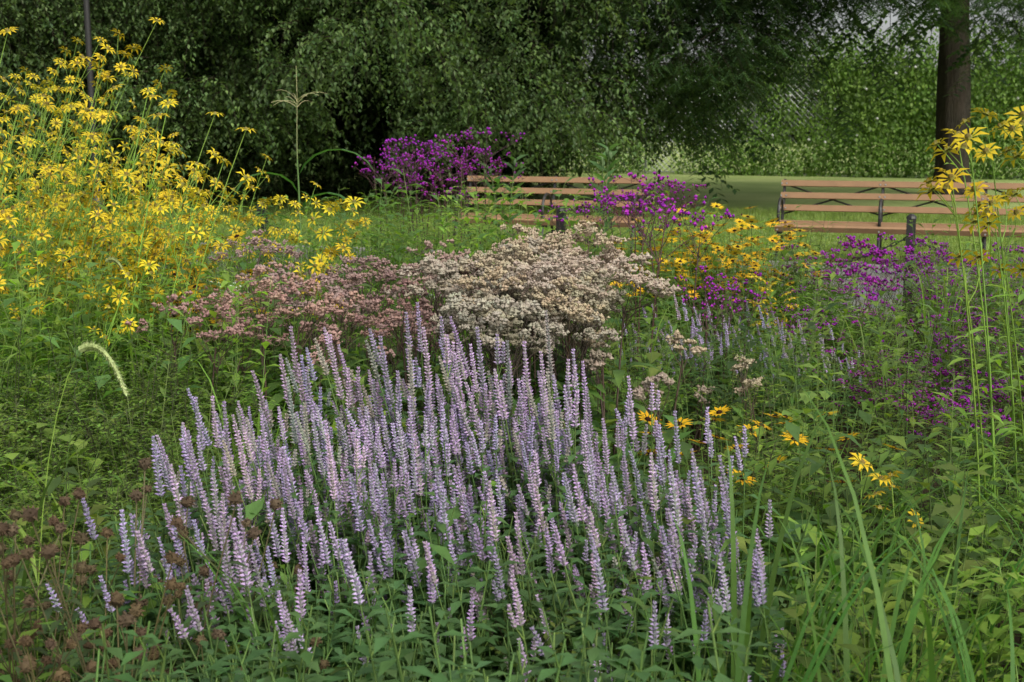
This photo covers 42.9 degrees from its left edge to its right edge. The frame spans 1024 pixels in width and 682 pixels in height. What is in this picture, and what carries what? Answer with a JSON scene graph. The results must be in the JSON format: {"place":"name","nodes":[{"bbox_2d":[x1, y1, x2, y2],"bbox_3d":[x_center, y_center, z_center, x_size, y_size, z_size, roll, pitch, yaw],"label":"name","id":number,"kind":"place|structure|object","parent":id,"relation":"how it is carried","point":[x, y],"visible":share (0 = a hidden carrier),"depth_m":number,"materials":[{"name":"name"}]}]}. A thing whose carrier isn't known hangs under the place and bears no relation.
{"place":"outdoors","nodes":[
{"label":"outdoors","id":0,"kind":"place"},
{"bbox_2d":[0,0,1023,218],"bbox_3d":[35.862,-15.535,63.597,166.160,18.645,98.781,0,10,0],"label":"tree","id":1,"kind":"object","parent":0,"point":[554,124],"depth_m":19.65,"materials":[{"name":"green plant"}]},
{"bbox_2d":[1,291,1023,681],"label":"bed soil","id":2,"kind":"structure","parent":0,"point":[843,455],"depth_m":5.87,"materials":[{"name":"brown soil"}]},
{"bbox_2d":[0,70,883,681],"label":"plants","id":3,"kind":"object","parent":2,"relation":"on","point":[28,662],"visible":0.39,"depth_m":2.50,"materials":[{"name":"green plant"}]},
{"bbox_2d":[124,219,780,540],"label":"joe pye plants","id":4,"kind":"object","parent":2,"relation":"on","point":[563,288],"visible":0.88,"depth_m":4.38,"materials":[{"name":"beige plant"}]},
{"bbox_2d":[39,294,873,681],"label":"anise hyssop flowers","id":5,"kind":"object","parent":2,"relation":"on","point":[409,642],"visible":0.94,"depth_m":2.82,"materials":[{"name":"purple plant"}]},
{"bbox_2d":[58,202,905,576],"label":"black-eyed susans","id":6,"kind":"object","parent":2,"relation":"on","point":[730,260],"visible":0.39,"depth_m":7.51,"materials":[{"name":"green plant"}]},
{"bbox_2d":[0,195,1022,333],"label":"chain fence post","id":7,"kind":"object","parent":2,"relation":"on","point":[909,228],"visible":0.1,"depth_m":8.92,"materials":[{"name":"black metal"}]},
{"bbox_2d":[0,215,1023,681],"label":"grass plants","id":8,"kind":"object","parent":2,"relation":"on","point":[890,653],"depth_m":2.54,"materials":[{"name":"green plant"}]},
{"bbox_2d":[0,168,1023,681],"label":"plants","id":9,"kind":"object","parent":2,"relation":"on","point":[100,468],"visible":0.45,"depth_m":4.30,"materials":[{"name":"green plant"}]},
{"bbox_2d":[0,17,1023,632],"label":"yellow coneflowers","id":10,"kind":"object","parent":2,"relation":"on","point":[140,247],"visible":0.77,"depth_m":5.22,"materials":[{"name":"yellow plant"}]},
{"bbox_2d":[352,127,1023,497],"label":"purple ironweed flowers","id":11,"kind":"object","parent":2,"relation":"on","point":[867,279],"visible":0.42,"depth_m":7.37,"materials":[{"name":"purple plant"}]},
{"bbox_2d":[9,128,1023,264],"bbox_3d":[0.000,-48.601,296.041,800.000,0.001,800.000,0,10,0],"label":"lawn","id":12,"kind":"structure","parent":0,"point":[759,190],"depth_m":27.37,"materials":[{"name":"green plant"}]},
{"bbox_2d":[83,0,105,232],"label":"lamp post","id":13,"kind":"object","parent":12,"relation":"on","point":[88,41],"visible":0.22,"depth_m":16.14,"materials":[{"name":"black metal"}]},
{"bbox_2d":[10,196,1023,267],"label":"lawn grass tufts","id":14,"kind":"object","parent":12,"relation":"on","point":[758,215],"visible":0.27,"depth_m":18.21,"materials":[{"name":"green plant"}]},
{"bbox_2d":[452,175,645,254],"bbox_3d":[0.393,-1.335,14.060,2.024,0.866,0.717,3,10,18],"label":"bench","id":15,"kind":"object","parent":12,"relation":"on","point":[555,180],"visible":0.36,"depth_m":14.11,"materials":[{"name":"brown wood"}]},
{"bbox_2d":[302,56,1023,177],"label":"chain link fence","id":16,"kind":"object","parent":12,"relation":"on","point":[646,165],"visible":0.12,"depth_m":34.63,"materials":[{"name":"metal"}]},
{"bbox_2d":[523,19,1023,179],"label":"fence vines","id":17,"kind":"object","parent":16,"relation":"attached to","point":[885,146],"visible":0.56,"depth_m":33.33,"materials":[{"name":"green plant"}]},
{"bbox_2d":[774,179,1023,262],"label":"bench","id":18,"kind":"object","parent":12,"relation":"on","point":[880,226],"visible":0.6,"depth_m":13.03,"materials":[{"name":"brown wood"}]},
{"bbox_2d":[14,243,1022,322],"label":"path","id":19,"kind":"structure","parent":0,"point":[872,275],"depth_m":11.73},
{"bbox_2d":[15,236,1023,333],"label":"path kerb","id":20,"kind":"structure","parent":19,"relation":"on","point":[773,263],"depth_m":12.76,"materials":[{"name":"stone"}]},
{"bbox_2d":[581,0,1023,77],"label":"sky","id":21,"kind":"structure","parent":0,"point":[887,25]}
]}

